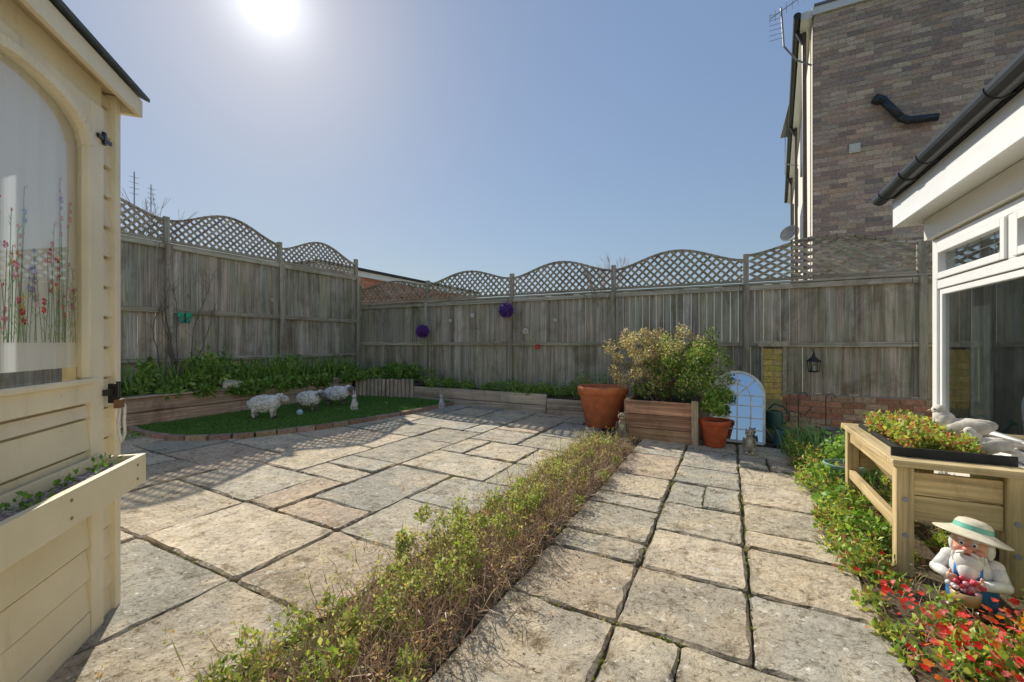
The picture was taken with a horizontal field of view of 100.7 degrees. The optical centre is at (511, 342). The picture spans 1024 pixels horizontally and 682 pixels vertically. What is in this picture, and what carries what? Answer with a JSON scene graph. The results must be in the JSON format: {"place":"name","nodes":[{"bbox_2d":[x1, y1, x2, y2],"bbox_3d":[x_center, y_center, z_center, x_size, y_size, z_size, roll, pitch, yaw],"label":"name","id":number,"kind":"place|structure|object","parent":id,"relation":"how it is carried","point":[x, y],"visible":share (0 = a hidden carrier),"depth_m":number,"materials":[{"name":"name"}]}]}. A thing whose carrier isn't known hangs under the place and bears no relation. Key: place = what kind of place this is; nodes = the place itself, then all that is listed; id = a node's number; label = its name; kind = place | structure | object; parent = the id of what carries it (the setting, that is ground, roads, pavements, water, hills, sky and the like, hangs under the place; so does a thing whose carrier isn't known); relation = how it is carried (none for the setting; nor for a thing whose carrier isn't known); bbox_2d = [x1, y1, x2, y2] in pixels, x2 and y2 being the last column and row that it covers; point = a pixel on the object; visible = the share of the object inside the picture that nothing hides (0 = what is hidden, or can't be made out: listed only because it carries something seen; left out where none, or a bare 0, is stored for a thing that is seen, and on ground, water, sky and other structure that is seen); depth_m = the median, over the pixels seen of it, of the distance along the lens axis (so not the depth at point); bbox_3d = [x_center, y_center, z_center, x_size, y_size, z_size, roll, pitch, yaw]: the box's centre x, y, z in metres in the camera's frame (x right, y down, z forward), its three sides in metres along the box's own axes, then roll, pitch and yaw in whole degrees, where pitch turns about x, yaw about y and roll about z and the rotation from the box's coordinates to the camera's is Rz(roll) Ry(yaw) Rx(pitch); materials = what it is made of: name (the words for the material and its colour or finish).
{"place":"outdoors","nodes":[
{"label":"outdoors","id":0,"kind":"place"},
{"bbox_2d":[135,395,452,434],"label":"lawn","id":1,"kind":"structure","parent":0,"point":[234,430],"depth_m":5.67,"materials":[{"name":"green plant"}]},
{"bbox_2d":[246,393,289,419],"bbox_3d":[-3.260,0.844,5.678,0.534,0.341,0.245,0,0,-11],"label":"sheep ornament","id":2,"kind":"object","parent":1,"relation":"on","point":[271,404],"visible":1,"depth_m":5.61,"materials":[{"name":"stone"}]},
{"bbox_2d":[296,409,302,414],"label":"glazed ball ornament","id":3,"kind":"object","parent":1,"relation":"on","point":[299,412],"visible":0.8,"depth_m":5.92,"materials":[{"name":"blue ceramic"}]},
{"bbox_2d":[296,390,326,411],"bbox_3d":[-2.958,0.851,6.256,0.512,0.326,0.237,0,0,13],"label":"sheep ornament","id":4,"kind":"object","parent":1,"relation":"on","point":[304,399],"visible":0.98,"depth_m":6.19,"materials":[{"name":"stone"}]},
{"bbox_2d":[323,385,355,405],"bbox_3d":[-2.780,0.845,6.833,0.534,0.338,0.244,0,0,-6],"label":"sheep ornament","id":5,"kind":"object","parent":1,"relation":"on","point":[334,393],"visible":0.94,"depth_m":6.76,"materials":[{"name":"stone"}]},
{"bbox_2d":[350,391,358,409],"bbox_3d":[-2.404,0.876,6.469,0.123,0.294,0.137,0,0,27],"label":"rabbit ornament","id":6,"kind":"object","parent":1,"relation":"on","point":[354,404],"visible":1,"depth_m":6.43,"materials":[{"name":"stone"}]},
{"bbox_2d":[46,393,601,681],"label":"patio paving","id":7,"kind":"structure","parent":0,"point":[238,531],"depth_m":2.75,"materials":[{"name":"stone"}]},
{"bbox_2d":[0,198,359,396],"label":"garden fence","id":8,"kind":"object","parent":7,"relation":"on","point":[309,311],"visible":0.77,"depth_m":6.83,"materials":[{"name":"grey wood"}]},
{"bbox_2d":[177,312,192,322],"bbox_3d":[-4.765,-0.362,6.188,0.027,0.165,0.200,0,0,27],"label":"butterfly ornament","id":9,"kind":"object","parent":8,"relation":"attached to","point":[181,315],"visible":1,"depth_m":6.18,"materials":[{"name":"green metal"}]},
{"bbox_2d":[127,402,454,440],"bbox_3d":[-2.459,1.037,5.769,4.289,0.111,1.109,0,0,-35],"label":"brick edging","id":10,"kind":"object","parent":7,"relation":"on","point":[185,437],"visible":0.89,"depth_m":4.91,"materials":[{"name":"brown brick"}]},
{"bbox_2d":[438,394,444,407],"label":"cat ornament","id":11,"kind":"object","parent":7,"relation":"on","point":[441,403],"visible":1,"depth_m":6.97,"materials":[{"name":"stone"}]},
{"bbox_2d":[577,384,627,428],"bbox_3d":[1.252,0.875,5.872,0.694,0.550,0.694,0,0,27],"label":"terracotta pot","id":12,"kind":"object","parent":7,"relation":"on","point":[602,405],"visible":0.95,"depth_m":5.64,"materials":[{"name":"ceramic"}]},
{"bbox_2d":[62,0,824,344],"label":"sky","id":13,"kind":"structure","parent":0,"point":[433,141],"materials":[{"name":"blue"}]},
{"bbox_2d":[257,445,634,681],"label":"hedge soil","id":14,"kind":"structure","parent":0,"point":[457,636],"depth_m":1.81,"materials":[{"name":"brown soil"}]},
{"bbox_2d":[95,427,646,681],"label":"hedge","id":15,"kind":"object","parent":14,"relation":"on","point":[354,636],"visible":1,"depth_m":1.83,"materials":[{"name":"green plant"}]},
{"bbox_2d":[137,345,788,416],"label":"ground","id":16,"kind":"structure","parent":0,"point":[620,365],"depth_m":40.28,"materials":[{"name":"green plant"}]},
{"bbox_2d":[129,172,155,236],"bbox_3d":[-6.795,-0.950,7.811,0.017,4.300,0.390,0,0,27],"label":"tv aerial","id":17,"kind":"object","parent":16,"relation":"on","point":[150,188],"visible":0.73,"depth_m":7.92,"materials":[{"name":"metal"}]},
{"bbox_2d":[121,188,196,315],"bbox_3d":[-5.901,-1.173,6.321,1.993,2.351,1.193,0,0,-35],"label":"bare shrub","id":18,"kind":"object","parent":16,"relation":"on","point":[146,201],"visible":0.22,"depth_m":6.56,"materials":[{"name":"brown plant"}]},
{"bbox_2d":[284,259,478,304],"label":"brick outbuilding","id":19,"kind":"structure","parent":16,"relation":"on","point":[369,278],"depth_m":12.45,"materials":[{"name":"red brick"}]},
{"bbox_2d":[580,250,629,291],"bbox_3d":[2.585,-0.801,12.091,1.281,3.412,1.421,0,0,-25],"label":"bare tree","id":20,"kind":"object","parent":16,"relation":"on","point":[608,267],"visible":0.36,"depth_m":11.91,"materials":[{"name":"plant"}]},
{"bbox_2d":[793,25,811,391],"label":"rendered rear wall","id":21,"kind":"structure","parent":16,"relation":"on","point":[808,163],"depth_m":7.90,"materials":[{"name":"white paint"}]},
{"bbox_2d":[780,225,798,240],"bbox_3d":[7.167,-2.800,10.938,0.095,0.460,0.460,23,-13,-31],"label":"satellite dish","id":22,"kind":"object","parent":21,"relation":"attached to","point":[787,233],"visible":0.88,"depth_m":10.98,"materials":[{"name":"metal"}]},
{"bbox_2d":[785,137,798,239],"bbox_3d":[7.402,-4.113,11.152,0.364,2.973,0.436,0,0,27],"label":"dish bracket","id":23,"kind":"object","parent":21,"relation":"attached to","point":[787,164],"visible":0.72,"depth_m":11.40,"materials":[{"name":"metal"}]},
{"bbox_2d":[784,12,807,341],"bbox_3d":[7.758,-2.006,11.735,0.262,7.013,11.050,0,0,32],"label":"gutter and pipes","id":24,"kind":"object","parent":21,"relation":"attached to","point":[797,37],"visible":0.7,"depth_m":8.43,"materials":[{"name":"plastic"}]},
{"bbox_2d":[787,10,811,203],"bbox_3d":[7.809,-5.435,11.720,0.158,0.130,11.020,0,0,32],"label":"eaves board","id":25,"kind":"object","parent":21,"relation":"on","point":[806,21],"visible":0.71,"depth_m":9.01,"materials":[{"name":"white plastic"}]},
{"bbox_2d":[782,393,931,435],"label":"brick wall","id":26,"kind":"structure","parent":16,"relation":"on","point":[845,409],"depth_m":5.38,"materials":[{"name":"red brick"}]},
{"bbox_2d":[810,0,1023,398],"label":"gable wall","id":27,"kind":"structure","parent":16,"relation":"on","point":[948,60],"depth_m":6.60,"materials":[{"name":"brick"}]},
{"bbox_2d":[769,0,811,65],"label":"tv aerial","id":28,"kind":"object","parent":27,"relation":"attached to","point":[789,52],"visible":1,"depth_m":7.02,"materials":[{"name":"metal"}]},
{"bbox_2d":[780,0,866,137],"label":"verge","id":29,"kind":"structure","parent":27,"relation":"attached to","point":[823,6],"depth_m":6.91,"materials":[{"name":"white plastic"}]},
{"bbox_2d":[849,143,860,153],"bbox_3d":[5.443,-3.090,6.739,0.140,0.140,0.042,0,0,27],"label":"wall vent","id":30,"kind":"object","parent":27,"relation":"attached to","point":[855,148],"depth_m":6.72,"materials":[{"name":"white plastic"}]},
{"bbox_2d":[871,93,939,124],"bbox_3d":[5.935,-3.557,6.434,0.775,0.582,0.168,0,0,27],"label":"soil pipe","id":31,"kind":"object","parent":27,"relation":"attached to","point":[892,109],"visible":1,"depth_m":6.41,"materials":[{"name":"plastic"}]},
{"bbox_2d":[872,49,1023,548],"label":"house extension","id":32,"kind":"object","parent":16,"relation":"on","point":[956,182],"visible":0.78,"depth_m":2.82,"materials":[{"name":"white plastic"}]},
{"bbox_2d":[946,293,953,414],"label":"window panes","id":33,"kind":"structure","parent":32,"relation":"in","point":[949,297],"depth_m":3.06,"materials":[{"name":"clear glass"}]},
{"bbox_2d":[933,197,1023,467],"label":"window frames","id":34,"kind":"structure","parent":32,"relation":"in","point":[1005,265],"depth_m":2.69,"materials":[{"name":"white plastic"}]},
{"bbox_2d":[125,395,919,681],"bbox_3d":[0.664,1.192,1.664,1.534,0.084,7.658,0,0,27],"label":"path paving","id":35,"kind":"structure","parent":0,"point":[809,641],"depth_m":1.98,"materials":[{"name":"stone"}]},
{"bbox_2d":[0,0,149,681],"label":"summerhouse","id":36,"kind":"structure","parent":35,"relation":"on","point":[71,92],"depth_m":1.49,"materials":[{"name":"beige paint"}]},
{"bbox_2d":[0,0,120,681],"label":"door and frame","id":37,"kind":"structure","parent":36,"relation":"in","point":[76,93],"depth_m":1.61,"materials":[{"name":"beige paint"}]},
{"bbox_2d":[121,430,145,439],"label":"weeds","id":38,"kind":"object","parent":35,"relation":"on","point":[135,434],"visible":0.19,"depth_m":4.64,"materials":[{"name":"green plant"}]},
{"bbox_2d":[121,378,424,430],"bbox_3d":[-3.545,0.910,6.677,1.980,0.531,4.880,0,0,27],"label":"raised flower bed","id":39,"kind":"object","parent":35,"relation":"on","point":[147,409],"visible":0.27,"depth_m":5.79,"materials":[{"name":"brown wood"}]},
{"bbox_2d":[143,260,220,379],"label":"climbing plant stems","id":40,"kind":"object","parent":39,"relation":"on","point":[169,340],"visible":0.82,"depth_m":6.05,"materials":[{"name":"plant"}]},
{"bbox_2d":[222,380,242,388],"bbox_3d":[-3.972,0.588,6.037,0.269,0.125,0.182,0,0,-42],"label":"ornament","id":41,"kind":"object","parent":39,"relation":"on","point":[226,384],"visible":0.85,"depth_m":5.96,"materials":[{"name":"stone"}]},
{"bbox_2d":[121,352,373,396],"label":"plants","id":42,"kind":"object","parent":39,"relation":"on","point":[250,374],"visible":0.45,"depth_m":6.50,"materials":[{"name":"green plant"}]},
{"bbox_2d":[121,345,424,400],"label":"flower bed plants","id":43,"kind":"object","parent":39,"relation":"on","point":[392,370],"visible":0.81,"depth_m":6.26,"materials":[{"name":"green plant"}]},
{"bbox_2d":[131,414,864,680],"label":"joint moss","id":44,"kind":"object","parent":35,"relation":"on","point":[658,637],"visible":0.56,"depth_m":2.44,"materials":[{"name":"green plant"}]},
{"bbox_2d":[414,386,584,417],"bbox_3d":[0.083,1.005,7.211,4.000,0.382,0.635,0,0,27],"label":"raised flower bed","id":45,"kind":"object","parent":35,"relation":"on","point":[537,403],"visible":0.66,"depth_m":6.97,"materials":[{"name":"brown wood"}]},
{"bbox_2d":[421,368,609,398],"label":"border plants","id":46,"kind":"object","parent":45,"relation":"on","point":[544,388],"visible":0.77,"depth_m":7.09,"materials":[{"name":"green plant"}]},
{"bbox_2d":[393,446,737,681],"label":"fallen leaves","id":47,"kind":"object","parent":35,"relation":"on","point":[533,669],"visible":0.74,"depth_m":2.06,"materials":[{"name":"brown plant"}]},
{"bbox_2d":[360,233,931,417],"bbox_3d":[1.556,-0.152,6.812,11.028,2.528,0.117,0,0,27],"label":"garden fence","id":48,"kind":"object","parent":35,"relation":"on","point":[874,335],"visible":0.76,"depth_m":6.26,"materials":[{"name":"grey wood"}]},
{"bbox_2d":[415,322,429,337],"bbox_3d":[-1.752,-0.280,8.300,0.289,0.406,0.289,0,0,27],"label":"purple flower ball","id":49,"kind":"object","parent":48,"relation":"attached to","point":[422,330],"visible":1,"depth_m":8.23,"materials":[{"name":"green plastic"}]},
{"bbox_2d":[498,296,513,317],"bbox_3d":[-0.104,-0.633,7.463,0.297,0.418,0.295,0,0,27],"label":"purple flower ball","id":50,"kind":"object","parent":48,"relation":"attached to","point":[505,310],"visible":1,"depth_m":7.38,"materials":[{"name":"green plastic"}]},
{"bbox_2d":[522,328,528,333],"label":"flower wall ornament","id":51,"kind":"object","parent":48,"relation":"attached to","point":[525,330],"visible":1,"depth_m":7.38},
{"bbox_2d":[806,349,821,371],"bbox_3d":[3.896,0.227,5.471,0.201,0.305,0.147,0,0,-33],"label":"wall lantern","id":52,"kind":"object","parent":48,"relation":"attached to","point":[813,358],"depth_m":5.44,"materials":[{"name":"plastic"}]},
{"bbox_2d":[624,390,703,445],"bbox_3d":[2.072,0.935,5.677,0.853,0.530,1.498,0,0,27],"label":"timber planter","id":53,"kind":"object","parent":35,"relation":"on","point":[638,409],"visible":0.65,"depth_m":5.06,"materials":[{"name":"brown wood"}]},
{"bbox_2d":[596,322,733,405],"bbox_3d":[1.887,0.267,5.537,1.799,1.052,1.542,0,0,27],"label":"variegated shrub","id":54,"kind":"object","parent":53,"relation":"on","point":[679,372],"visible":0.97,"depth_m":5.34,"materials":[{"name":"green plant"}]},
{"bbox_2d":[698,388,733,447],"bbox_3d":[2.300,0.839,4.833,0.414,0.681,0.347,0,0,-44],"label":"terracotta pot","id":55,"kind":"object","parent":35,"relation":"on","point":[714,430],"visible":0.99,"depth_m":4.78,"materials":[{"name":"ceramic"}]},
{"bbox_2d":[710,371,765,445],"bbox_3d":[2.678,0.760,5.049,0.580,0.847,0.162,0,0,31],"label":"arched garden mirror","id":56,"kind":"object","parent":35,"relation":"on","point":[745,408],"visible":0.77,"depth_m":5.01,"materials":[{"name":"blue mirror"}]},
{"bbox_2d":[742,428,756,455],"bbox_3d":[2.527,1.049,4.519,0.135,0.282,0.148,0,0,27],"label":"owl ornament","id":57,"kind":"object","parent":35,"relation":"on","point":[749,444],"visible":1,"depth_m":4.48,"materials":[{"name":"stone"}]},
{"bbox_2d":[758,341,789,410],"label":"yellow brick pier","id":58,"kind":"structure","parent":35,"relation":"on","point":[773,375],"depth_m":5.63,"materials":[{"name":"yellow brick"}]},
{"bbox_2d":[766,403,789,441],"bbox_3d":[3.180,0.970,5.226,0.418,0.460,0.232,0,0,27],"label":"watering can","id":59,"kind":"object","parent":35,"relation":"on","point":[775,418],"visible":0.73,"depth_m":5.13,"materials":[{"name":"plastic"}]},
{"bbox_2d":[774,418,1023,681],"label":"flower border","id":60,"kind":"object","parent":35,"relation":"on","point":[932,634],"visible":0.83,"depth_m":1.98,"materials":[{"name":"plant"}]},
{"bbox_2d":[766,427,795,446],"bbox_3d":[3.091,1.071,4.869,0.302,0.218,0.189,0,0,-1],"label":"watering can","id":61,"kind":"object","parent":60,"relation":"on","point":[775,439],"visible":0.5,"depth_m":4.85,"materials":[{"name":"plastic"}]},
{"bbox_2d":[766,424,820,440],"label":"corner plants","id":62,"kind":"object","parent":60,"relation":"on","point":[816,426],"visible":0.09,"depth_m":5.05,"materials":[{"name":"green plant"}]},
{"bbox_2d":[783,392,835,427],"bbox_3d":[3.668,0.908,5.258,0.568,0.584,0.012,0,0,27],"label":"wire plant stand","id":63,"kind":"object","parent":60,"relation":"on","point":[786,413],"visible":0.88,"depth_m":5.30,"materials":[{"name":"metal"}]},
{"bbox_2d":[819,418,844,446],"bbox_3d":[3.637,1.028,4.825,0.250,0.344,0.250,0,0,27],"label":"metal bucket","id":64,"kind":"object","parent":60,"relation":"on","point":[834,430],"visible":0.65,"depth_m":4.78,"materials":[{"name":"metal"}]},
{"bbox_2d":[823,459,866,484],"bbox_3d":[2.701,1.090,3.450,0.286,0.220,0.286,0,0,27],"label":"green plant pot","id":65,"kind":"object","parent":60,"relation":"on","point":[862,470],"visible":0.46,"depth_m":3.39,"materials":[{"name":"ceramic"}]},
{"bbox_2d":[841,408,1023,597],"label":"wooden planter table","id":66,"kind":"object","parent":60,"relation":"on","point":[908,454],"visible":0.99,"depth_m":2.15,"materials":[{"name":"brown wood"}]},
{"bbox_2d":[927,404,1023,446],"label":"dove ornament","id":67,"kind":"object","parent":66,"relation":"on","point":[942,416],"visible":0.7,"depth_m":2.42,"materials":[{"name":"stone"}]},
{"bbox_2d":[959,427,1023,456],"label":"dove ornament","id":68,"kind":"object","parent":66,"relation":"on","point":[995,445],"visible":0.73,"depth_m":2.15,"materials":[{"name":"stone"}]},
{"bbox_2d":[929,516,1014,622],"bbox_3d":[2.039,0.986,1.885,0.251,0.411,0.257,0,0,12],"label":"garden gnome","id":69,"kind":"object","parent":60,"relation":"on","point":[973,575],"visible":0.97,"depth_m":1.82,"materials":[{"name":"ceramic"}]},
{"bbox_2d":[615,411,628,440],"bbox_3d":[1.313,0.987,5.067,0.161,0.338,0.180,0,0,27],"label":"owl ornament","id":70,"kind":"object","parent":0,"point":[622,425],"visible":0.84,"depth_m":5.02,"materials":[{"name":"stone"}]}
]}

